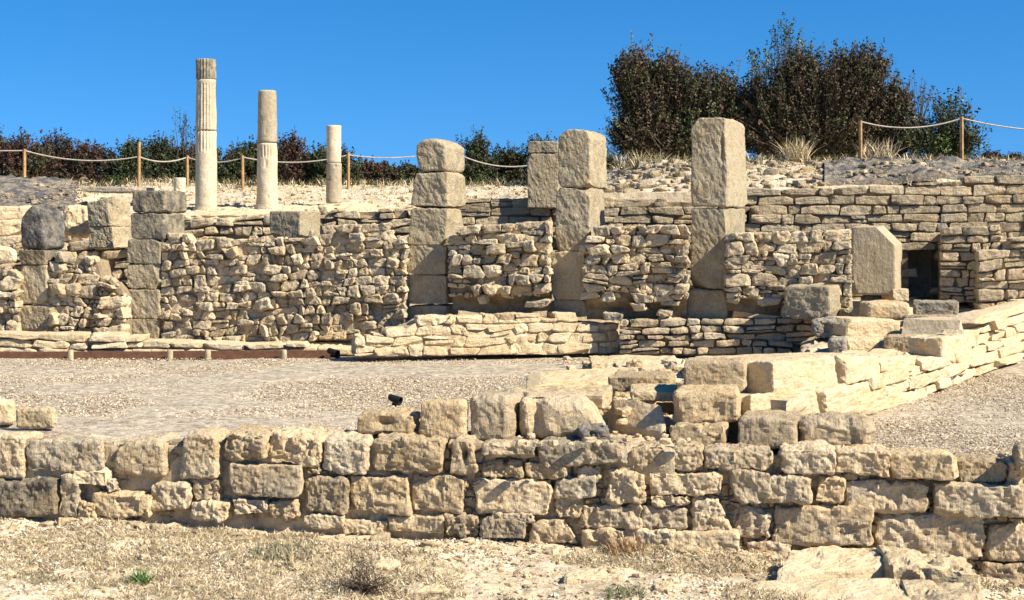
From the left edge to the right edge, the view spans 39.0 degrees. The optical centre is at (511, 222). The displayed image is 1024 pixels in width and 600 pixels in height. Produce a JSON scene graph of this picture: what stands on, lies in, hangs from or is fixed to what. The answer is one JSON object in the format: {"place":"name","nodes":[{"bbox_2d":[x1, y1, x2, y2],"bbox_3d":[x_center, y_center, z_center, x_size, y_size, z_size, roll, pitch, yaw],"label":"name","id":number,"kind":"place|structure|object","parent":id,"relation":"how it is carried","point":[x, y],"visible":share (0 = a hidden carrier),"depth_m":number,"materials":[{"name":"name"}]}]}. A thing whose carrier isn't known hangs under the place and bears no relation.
{"place":"outdoors","nodes":[
{"label":"outdoors","id":0,"kind":"place"},
{"bbox_2d":[127,190,186,338],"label":"stone pillar","id":1,"kind":"structure","parent":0,"point":[157,220],"depth_m":21.20,"materials":[{"name":"stone"}]},
{"bbox_2d":[0,158,1023,599],"bbox_3d":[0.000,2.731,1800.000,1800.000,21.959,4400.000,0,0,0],"label":"ground","id":2,"kind":"structure","parent":0,"point":[922,264],"depth_m":11.32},
{"bbox_2d":[0,265,31,330],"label":"rubble wall","id":3,"kind":"structure","parent":2,"relation":"on","point":[11,283],"depth_m":21.20,"materials":[{"name":"beige stone"}]},
{"bbox_2d":[0,125,75,178],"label":"hedge shrub","id":4,"kind":"object","parent":2,"relation":"on","point":[14,159],"visible":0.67,"depth_m":31.91,"materials":[{"name":"green plant"}]},
{"bbox_2d":[0,174,76,210],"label":"weed membrane","id":5,"kind":"object","parent":2,"relation":"on","point":[12,184],"visible":0.83,"depth_m":27.27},
{"bbox_2d":[0,157,1023,206],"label":"scree","id":6,"kind":"structure","parent":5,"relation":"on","point":[33,200],"depth_m":25.36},
{"bbox_2d":[19,206,64,330],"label":"stone pillar","id":7,"kind":"structure","parent":2,"relation":"on","point":[42,234],"depth_m":21.20,"materials":[{"name":"grey stone"}]},
{"bbox_2d":[29,127,86,178],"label":"hedge shrub","id":8,"kind":"object","parent":2,"relation":"on","point":[64,144],"visible":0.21,"depth_m":32.80,"materials":[{"name":"green plant"}]},
{"bbox_2d":[63,204,89,237],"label":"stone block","id":9,"kind":"structure","parent":2,"relation":"on","point":[75,217],"depth_m":22.83,"materials":[{"name":"stone"}]},
{"bbox_2d":[50,138,121,186],"bbox_3d":[-9.435,-1.269,32.204,1.598,1.264,1.352,0,0,0],"label":"hedge shrub","id":10,"kind":"object","parent":2,"relation":"on","point":[83,168],"visible":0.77,"depth_m":32.05,"materials":[{"name":"green plant"}]},
{"bbox_2d":[87,196,130,248],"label":"stone block","id":11,"kind":"structure","parent":2,"relation":"on","point":[109,221],"depth_m":22.43,"materials":[{"name":"stone"}]},
{"bbox_2d":[81,186,154,193],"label":"stone slab","id":12,"kind":"structure","parent":2,"relation":"on","point":[120,190],"depth_m":25.02,"materials":[{"name":"grey stone"}]},
{"bbox_2d":[92,135,154,186],"bbox_3d":[-8.570,-1.333,32.063,1.342,1.328,1.271,0,0,-40],"label":"hedge shrub","id":13,"kind":"object","parent":2,"relation":"on","point":[129,169],"visible":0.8,"depth_m":31.92,"materials":[{"name":"green plant"}]},
{"bbox_2d":[121,130,175,182],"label":"hedge shrub","id":14,"kind":"object","parent":2,"relation":"on","point":[159,150],"visible":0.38,"depth_m":32.99,"materials":[{"name":"green plant"}]},
{"bbox_2d":[150,137,220,182],"bbox_3d":[-7.269,-1.249,32.185,1.601,1.326,1.168,0,0,0],"label":"hedge shrub","id":15,"kind":"object","parent":2,"relation":"on","point":[169,169],"visible":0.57,"depth_m":32.02,"materials":[{"name":"green plant"}]},
{"bbox_2d":[0,204,413,283],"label":"terrace wall","id":16,"kind":"structure","parent":2,"relation":"on","point":[246,228],"depth_m":23.90,"materials":[{"name":"beige stone"}]},
{"bbox_2d":[217,137,256,185],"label":"hedge shrub","id":17,"kind":"object","parent":2,"relation":"on","point":[235,166],"visible":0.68,"depth_m":32.40,"materials":[{"name":"green plant"}]},
{"bbox_2d":[0,142,526,189],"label":"rope fence","id":18,"kind":"object","parent":2,"relation":"on","point":[187,157],"visible":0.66,"depth_m":29.99,"materials":[{"name":"beige fabric"}]},
{"bbox_2d":[19,182,527,212],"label":"scree","id":19,"kind":"structure","parent":2,"relation":"on","point":[401,198],"depth_m":28.12,"materials":[{"name":"stone"}]},
{"bbox_2d":[181,202,380,221],"bbox_3d":[-3.852,-0.165,25.117,4.290,0.415,2.447,0,0,0],"label":"stone ledge","id":20,"kind":"object","parent":2,"relation":"on","point":[347,206],"visible":0.23,"depth_m":24.65,"materials":[{"name":"stone"}]},
{"bbox_2d":[193,58,218,210],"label":"round column","id":21,"kind":"structure","parent":20,"relation":"on","point":[206,162],"depth_m":25.05,"materials":[{"name":"stone"}]},
{"bbox_2d":[253,90,280,208],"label":"round column","id":22,"kind":"structure","parent":20,"relation":"on","point":[267,177],"depth_m":25.05,"materials":[{"name":"stone"}]},
{"bbox_2d":[326,125,341,202],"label":"round column","id":23,"kind":"structure","parent":20,"relation":"on","point":[333,170],"depth_m":25.48,"materials":[{"name":"stone"}]},
{"bbox_2d":[246,539,320,559],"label":"grass tuft","id":24,"kind":"object","parent":2,"relation":"on","point":[256,553],"visible":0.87,"depth_m":11.14,"materials":[{"name":"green plant"}]},
{"bbox_2d":[256,127,312,185],"bbox_3d":[-5.076,-1.438,32.452,1.294,1.544,1.291,0,0,0],"label":"hedge shrub","id":25,"kind":"object","parent":2,"relation":"on","point":[285,152],"visible":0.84,"depth_m":32.34,"materials":[{"name":"green plant"}]},
{"bbox_2d":[270,211,320,237],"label":"stone block","id":26,"kind":"structure","parent":2,"relation":"on","point":[295,224],"depth_m":21.92,"materials":[{"name":"stone"}]},
{"bbox_2d":[279,140,324,185],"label":"hedge shrub","id":27,"kind":"object","parent":2,"relation":"on","point":[314,155],"visible":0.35,"depth_m":32.49,"materials":[{"name":"green plant"}]},
{"bbox_2d":[308,143,377,185],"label":"hedge shrub","id":28,"kind":"object","parent":2,"relation":"on","point":[355,170],"visible":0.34,"depth_m":32.11,"materials":[{"name":"green plant"}]},
{"bbox_2d":[318,544,413,594],"bbox_3d":[-1.033,2.470,10.290,0.668,0.417,0.378,0,0,-25],"label":"dry shrub","id":29,"kind":"object","parent":2,"relation":"on","point":[364,584],"visible":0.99,"depth_m":10.28,"materials":[{"name":"brown plant"}]},
{"bbox_2d":[361,160,401,184],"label":"hedge shrub","id":30,"kind":"object","parent":2,"relation":"on","point":[382,172],"visible":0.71,"depth_m":32.22,"materials":[{"name":"green plant"}]},
{"bbox_2d":[386,159,423,184],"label":"hedge shrub","id":31,"kind":"object","parent":2,"relation":"on","point":[408,171],"visible":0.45,"depth_m":32.34,"materials":[{"name":"green plant"}]},
{"bbox_2d":[405,581,448,595],"bbox_3d":[-0.605,2.655,10.403,0.318,0.119,0.312,0,0,0],"label":"flat stone","id":32,"kind":"object","parent":2,"relation":"on","point":[418,588],"visible":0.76,"depth_m":10.29,"materials":[{"name":"stone"}]},
{"bbox_2d":[407,139,465,320],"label":"stone pillar","id":33,"kind":"structure","parent":2,"relation":"on","point":[439,196],"depth_m":20.91,"materials":[{"name":"stone"}]},
{"bbox_2d":[456,125,504,184],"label":"hedge shrub","id":34,"kind":"object","parent":2,"relation":"on","point":[476,150],"visible":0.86,"depth_m":31.90,"materials":[{"name":"green plant"}]},
{"bbox_2d":[480,140,526,183],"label":"hedge shrub","id":35,"kind":"object","parent":2,"relation":"on","point":[504,171],"visible":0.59,"depth_m":32.28,"materials":[{"name":"green plant"}]},
{"bbox_2d":[0,355,1023,455],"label":"gravel court","id":36,"kind":"object","parent":2,"relation":"on","point":[186,401],"visible":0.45,"depth_m":16.11,"materials":[{"name":"beige gravel"}]},
{"bbox_2d":[0,398,15,424],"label":"stone block","id":37,"kind":"object","parent":36,"relation":"on","point":[7,412],"depth_m":13.21,"materials":[{"name":"stone"}]},
{"bbox_2d":[16,406,57,428],"bbox_3d":[-4.289,1.766,13.046,0.390,0.202,0.115,0,0,10],"label":"stone block","id":38,"kind":"object","parent":36,"relation":"on","point":[43,417],"depth_m":13.00,"materials":[{"name":"stone"}]},
{"bbox_2d":[0,349,339,360],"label":"edging board","id":39,"kind":"object","parent":36,"relation":"on","point":[170,354],"visible":0.91,"depth_m":20.15,"materials":[{"name":"brown wood"}]},
{"bbox_2d":[0,330,352,354],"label":"base wall","id":40,"kind":"structure","parent":36,"relation":"on","point":[61,341],"depth_m":20.36,"materials":[{"name":"stone"}]},
{"bbox_2d":[46,251,133,334],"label":"rubble wall","id":41,"kind":"structure","parent":40,"relation":"on","point":[91,294],"depth_m":21.06,"materials":[{"name":"beige stone"}]},
{"bbox_2d":[160,222,409,341],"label":"rubble wall","id":42,"kind":"structure","parent":40,"relation":"on","point":[342,282],"depth_m":20.93,"materials":[{"name":"beige stone"}]},
{"bbox_2d":[351,311,618,355],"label":"base wall","id":43,"kind":"structure","parent":36,"relation":"on","point":[551,333],"depth_m":20.03,"materials":[{"name":"stone"}]},
{"bbox_2d":[447,221,554,313],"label":"rubble wall","id":44,"kind":"structure","parent":43,"relation":"on","point":[499,268],"depth_m":20.41,"materials":[{"name":"beige stone"}]},
{"bbox_2d":[547,129,606,316],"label":"stone pillar","id":45,"kind":"structure","parent":43,"relation":"on","point":[582,182],"depth_m":20.62,"materials":[{"name":"stone"}]},
{"bbox_2d":[610,354,682,370],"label":"stone slab","id":46,"kind":"structure","parent":36,"relation":"on","point":[652,362],"depth_m":18.52,"materials":[{"name":"stone"}]},
{"bbox_2d":[619,316,811,354],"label":"base wall","id":47,"kind":"structure","parent":36,"relation":"on","point":[728,336],"depth_m":19.93,"materials":[{"name":"beige stone"}]},
{"bbox_2d":[578,224,690,321],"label":"rubble wall","id":48,"kind":"structure","parent":47,"relation":"on","point":[637,271],"depth_m":20.12,"materials":[{"name":"beige stone"}]},
{"bbox_2d":[687,117,747,320],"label":"stone pillar","id":49,"kind":"structure","parent":47,"relation":"on","point":[718,170],"depth_m":20.22,"materials":[{"name":"stone"}]},
{"bbox_2d":[723,229,853,317],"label":"rubble wall","id":50,"kind":"structure","parent":47,"relation":"on","point":[763,271],"depth_m":19.80,"materials":[{"name":"beige stone"}]},
{"bbox_2d":[784,284,852,319],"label":"stone block","id":51,"kind":"structure","parent":47,"relation":"on","point":[808,301],"depth_m":19.32,"materials":[{"name":"stone"}]},
{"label":"stone slab","id":52,"kind":"object","parent":36,"relation":"on","visible":0},
{"bbox_2d":[695,352,855,361],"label":"stone slab","id":53,"kind":"structure","parent":52,"relation":"on","point":[753,357],"depth_m":16.51,"materials":[{"name":"stone"}]},
{"bbox_2d":[0,424,1023,582],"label":"wall","id":54,"kind":"structure","parent":2,"relation":"on","point":[805,494],"depth_m":11.76,"materials":[{"name":"stone"}]},
{"bbox_2d":[357,406,420,434],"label":"stone block","id":55,"kind":"structure","parent":54,"relation":"on","point":[379,420],"depth_m":12.13,"materials":[{"name":"stone"}]},
{"bbox_2d":[419,398,468,439],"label":"stone block","id":56,"kind":"structure","parent":54,"relation":"on","point":[448,419],"depth_m":12.05,"materials":[{"name":"stone"}]},
{"bbox_2d":[470,388,523,441],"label":"stone block","id":57,"kind":"structure","parent":54,"relation":"on","point":[494,414],"depth_m":12.01,"materials":[{"name":"stone"}]},
{"bbox_2d":[518,391,605,439],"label":"stone block","id":58,"kind":"structure","parent":54,"relation":"on","point":[542,415],"depth_m":12.00,"materials":[{"name":"stone"}]},
{"bbox_2d":[577,423,610,440],"bbox_3d":[0.670,1.724,11.860,0.280,0.169,0.234,0,0,0],"label":"boulder","id":59,"kind":"object","parent":54,"relation":"on","point":[599,431],"visible":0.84,"depth_m":11.76,"materials":[{"name":"grey stone"}]},
{"bbox_2d":[581,415,674,485],"bbox_3d":[0.903,1.983,12.830,1.084,0.364,2.343,0,0,6],"label":"mortar bed","id":60,"kind":"object","parent":54,"relation":"on","point":[669,458],"visible":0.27,"depth_m":11.72,"materials":[{"name":"beige stone"}]},
{"bbox_2d":[738,410,802,448],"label":"stone block","id":61,"kind":"structure","parent":54,"relation":"on","point":[773,429],"depth_m":11.87,"materials":[{"name":"stone"}]},
{"bbox_2d":[798,411,874,445],"bbox_3d":[2.689,1.729,12.053,0.636,0.275,0.518,0,0,9],"label":"stone block","id":62,"kind":"object","parent":54,"relation":"on","point":[835,428],"visible":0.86,"depth_m":11.84,"materials":[{"name":"stone"}]},
{"bbox_2d":[0,518,1023,599],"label":"pebbles","id":63,"kind":"object","parent":2,"relation":"on","point":[614,569],"visible":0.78,"depth_m":10.89,"materials":[{"name":"stone"}]},
{"bbox_2d":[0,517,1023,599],"bbox_3d":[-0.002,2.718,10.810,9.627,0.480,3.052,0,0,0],"label":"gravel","id":64,"kind":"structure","parent":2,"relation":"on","point":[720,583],"depth_m":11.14,"materials":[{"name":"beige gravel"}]},
{"bbox_2d":[7,517,1023,594],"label":"rubble","id":65,"kind":"object","parent":2,"relation":"on","point":[385,537],"visible":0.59,"depth_m":11.66,"materials":[{"name":"stone"}]},
{"bbox_2d":[499,128,556,181],"bbox_3d":[0.537,-1.389,32.250,1.475,1.448,1.330,0,0,-40],"label":"hedge shrub","id":66,"kind":"object","parent":2,"relation":"on","point":[521,174],"visible":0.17,"depth_m":32.16,"materials":[{"name":"green plant"}]},
{"bbox_2d":[563,567,604,583],"bbox_3d":[0.535,2.640,10.675,0.325,0.127,0.378,0,0,0],"label":"flat stone","id":67,"kind":"object","parent":2,"relation":"on","point":[586,576],"visible":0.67,"depth_m":10.57,"materials":[{"name":"stone"}]},
{"bbox_2d":[517,358,685,436],"bbox_3d":[1.410,2.028,16.142,1.836,0.472,7.784,0,0,12],"label":"rubble bed","id":68,"kind":"object","parent":2,"relation":"on","point":[682,361],"depth_m":18.27,"materials":[{"name":"beige stone"}]},
{"bbox_2d":[515,356,690,448],"bbox_3d":[1.063,1.735,15.227,1.726,0.270,7.952,0,0,6],"label":"rubble","id":69,"kind":"object","parent":68,"relation":"on","point":[670,364],"visible":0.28,"depth_m":13.15,"materials":[{"name":"stone"}]},
{"bbox_2d":[520,385,610,407],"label":"stone slab","id":70,"kind":"structure","parent":69,"relation":"on","point":[600,400],"depth_m":12.59,"materials":[{"name":"stone"}]},
{"bbox_2d":[629,383,677,401],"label":"stone slab","id":71,"kind":"structure","parent":69,"relation":"on","point":[658,392],"depth_m":12.91,"materials":[{"name":"stone"}]},
{"bbox_2d":[608,371,675,391],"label":"stone block","id":72,"kind":"structure","parent":71,"relation":"on","point":[620,381],"depth_m":13.54,"materials":[{"name":"stone"}]},
{"bbox_2d":[614,373,681,402],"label":"stone slab","id":73,"kind":"structure","parent":68,"relation":"on","point":[678,376],"depth_m":15.75,"materials":[{"name":"stone"}]},
{"bbox_2d":[526,367,615,387],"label":"stone slab","id":74,"kind":"structure","parent":73,"relation":"on","point":[583,377],"depth_m":14.66,"materials":[{"name":"stone"}]},
{"bbox_2d":[669,420,730,446],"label":"stone block","id":75,"kind":"structure","parent":68,"relation":"on","point":[706,433],"depth_m":12.02,"materials":[{"name":"stone"}]},
{"bbox_2d":[672,384,741,422],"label":"stone block","id":76,"kind":"structure","parent":75,"relation":"on","point":[699,403],"depth_m":12.16,"materials":[{"name":"stone"}]},
{"bbox_2d":[683,357,747,392],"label":"stone block","id":77,"kind":"structure","parent":76,"relation":"on","point":[713,371],"depth_m":12.71,"materials":[{"name":"stone"}]},
{"bbox_2d":[602,532,652,556],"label":"dry grass tuft","id":78,"kind":"object","parent":2,"relation":"on","point":[615,547],"visible":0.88,"depth_m":11.43,"materials":[{"name":"beige plant"}]},
{"bbox_2d":[608,399,665,439],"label":"stone slab","id":79,"kind":"structure","parent":2,"relation":"on","point":[644,419],"depth_m":12.55,"materials":[{"name":"stone"}]},
{"bbox_2d":[611,149,673,167],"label":"dry grass tuft","id":80,"kind":"object","parent":2,"relation":"on","point":[621,164],"visible":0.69,"depth_m":27.34,"materials":[{"name":"beige plant"}]},
{"bbox_2d":[597,31,769,161],"bbox_3d":[3.576,-2.446,29.447,3.761,2.948,1.731,0,0,0],"label":"bush","id":81,"kind":"object","parent":2,"relation":"on","point":[665,105],"visible":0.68,"depth_m":29.13,"materials":[{"name":"green plant"}]},
{"bbox_2d":[602,158,831,192],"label":"scree","id":82,"kind":"structure","parent":2,"relation":"on","point":[618,185],"depth_m":24.80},
{"bbox_2d":[458,175,1023,299],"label":"terrace wall","id":83,"kind":"structure","parent":2,"relation":"on","point":[916,216],"depth_m":22.38,"materials":[{"name":"beige stone"}]},
{"bbox_2d":[527,141,561,208],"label":"stone pillar","id":84,"kind":"structure","parent":83,"relation":"on","point":[543,186],"depth_m":22.90,"materials":[{"name":"stone"}]},
{"bbox_2d":[746,12,810,84],"bbox_3d":[5.752,-2.829,30.992,1.437,3.312,0.624,0,0,0],"label":"sapling","id":85,"kind":"object","parent":2,"relation":"on","point":[784,45],"visible":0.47,"depth_m":30.91,"materials":[{"name":"green plant"}]},
{"bbox_2d":[774,135,825,159],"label":"dry grass tuft","id":86,"kind":"object","parent":2,"relation":"on","point":[798,151],"visible":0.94,"depth_m":26.65,"materials":[{"name":"beige plant"}]},
{"bbox_2d":[737,578,910,599],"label":"paving slab","id":87,"kind":"structure","parent":2,"relation":"on","point":[879,589],"depth_m":10.28,"materials":[{"name":"stone"}]},
{"bbox_2d":[777,545,884,579],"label":"paving slab","id":88,"kind":"structure","parent":87,"relation":"on","point":[826,562],"depth_m":10.78,"materials":[{"name":"stone"}]},
{"bbox_2d":[729,31,935,160],"bbox_3d":[6.297,-2.449,28.961,4.410,2.812,2.036,0,0,0],"label":"bush","id":89,"kind":"object","parent":2,"relation":"on","point":[831,105],"visible":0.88,"depth_m":28.57,"materials":[{"name":"green plant"}]},
{"bbox_2d":[727,298,1023,437],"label":"cross wall","id":90,"kind":"structure","parent":2,"relation":"on","point":[947,352],"depth_m":16.18,"materials":[{"name":"stone"}]},
{"bbox_2d":[742,387,819,414],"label":"stone block","id":91,"kind":"structure","parent":90,"relation":"on","point":[758,401],"depth_m":12.57,"materials":[{"name":"stone"}]},
{"bbox_2d":[747,355,837,393],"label":"stone block","id":92,"kind":"structure","parent":90,"relation":"on","point":[774,375],"depth_m":12.98,"materials":[{"name":"stone"}]},
{"bbox_2d":[800,312,965,354],"bbox_3d":[4.751,1.593,18.936,2.758,0.807,5.718,0,0,33],"label":"rubble bed","id":93,"kind":"object","parent":90,"relation":"on","point":[813,343],"visible":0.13,"depth_m":17.93,"materials":[{"name":"beige stone"}]},
{"bbox_2d":[811,317,839,338],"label":"stone block","id":94,"kind":"structure","parent":93,"relation":"on","point":[821,327],"depth_m":18.74,"materials":[{"name":"grey stone"}]},
{"bbox_2d":[830,336,880,351],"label":"stone block","id":95,"kind":"structure","parent":93,"relation":"on","point":[866,343],"depth_m":17.41,"materials":[{"name":"stone"}]},
{"bbox_2d":[825,316,899,337],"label":"stone block","id":96,"kind":"structure","parent":93,"relation":"on","point":[872,327],"depth_m":18.52,"materials":[{"name":"stone"}]},
{"bbox_2d":[859,300,909,319],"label":"stone block","id":97,"kind":"structure","parent":96,"relation":"on","point":[894,309],"depth_m":19.02,"materials":[{"name":"stone"}]},
{"bbox_2d":[884,330,929,352],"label":"stone block","id":98,"kind":"structure","parent":93,"relation":"on","point":[897,340],"depth_m":17.27,"materials":[{"name":"stone"}]},
{"bbox_2d":[913,299,958,314],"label":"stone block","id":99,"kind":"structure","parent":90,"relation":"on","point":[922,307],"depth_m":19.41,"materials":[{"name":"grey stone"}]},
{"bbox_2d":[851,225,901,294],"bbox_3d":[5.334,0.540,21.073,0.623,0.992,1.433,0,0,19],"label":"stele","id":100,"kind":"object","parent":2,"relation":"on","point":[876,261],"visible":0.95,"depth_m":20.42,"materials":[{"name":"stone"}]},
{"bbox_2d":[851,138,903,158],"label":"dry grass tuft","id":101,"kind":"object","parent":2,"relation":"on","point":[890,153],"visible":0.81,"depth_m":26.11,"materials":[{"name":"beige plant"}]},
{"bbox_2d":[825,156,1023,185],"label":"weed membrane","id":102,"kind":"object","parent":2,"relation":"on","point":[920,174],"visible":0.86,"depth_m":24.20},
{"bbox_2d":[876,545,980,594],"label":"paving slab","id":103,"kind":"structure","parent":2,"relation":"on","point":[910,564],"depth_m":10.65,"materials":[{"name":"stone"}]},
{"bbox_2d":[858,117,1023,158],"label":"rope fence","id":104,"kind":"object","parent":2,"relation":"on","point":[961,119],"visible":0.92,"depth_m":25.98,"materials":[{"name":"brown wood"}]},
{"bbox_2d":[899,579,984,599],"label":"paving slab","id":105,"kind":"structure","parent":2,"relation":"on","point":[919,589],"depth_m":10.22,"materials":[{"name":"stone"}]},
{"bbox_2d":[894,85,991,157],"bbox_3d":[8.382,-1.843,28.196,1.885,1.706,1.137,0,0,0],"label":"young tree","id":106,"kind":"object","parent":2,"relation":"on","point":[945,141],"visible":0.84,"depth_m":27.98,"materials":[{"name":"green plant"}]},
{"bbox_2d":[938,225,1001,302],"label":"return wall","id":107,"kind":"structure","parent":2,"relation":"on","point":[958,246],"depth_m":20.95,"materials":[{"name":"beige stone"}]},
{"bbox_2d":[965,236,1023,309],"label":"return wall","id":108,"kind":"structure","parent":2,"relation":"on","point":[999,275],"depth_m":20.60,"materials":[{"name":"beige stone"}]},
{"bbox_2d":[0,515,1023,599],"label":"dry grass","id":109,"kind":"structure","parent":0,"point":[225,593],"depth_m":10.97,"materials":[{"name":"beige plant"}]},
{"bbox_2d":[0,0,1023,172],"label":"sky","id":110,"kind":"structure","parent":0,"point":[395,76],"materials":[{"name":"blue"}]},
{"bbox_2d":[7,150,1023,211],"bbox_3d":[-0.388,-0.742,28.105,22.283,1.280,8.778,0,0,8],"label":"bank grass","id":111,"kind":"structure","parent":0,"point":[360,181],"depth_m":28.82,"materials":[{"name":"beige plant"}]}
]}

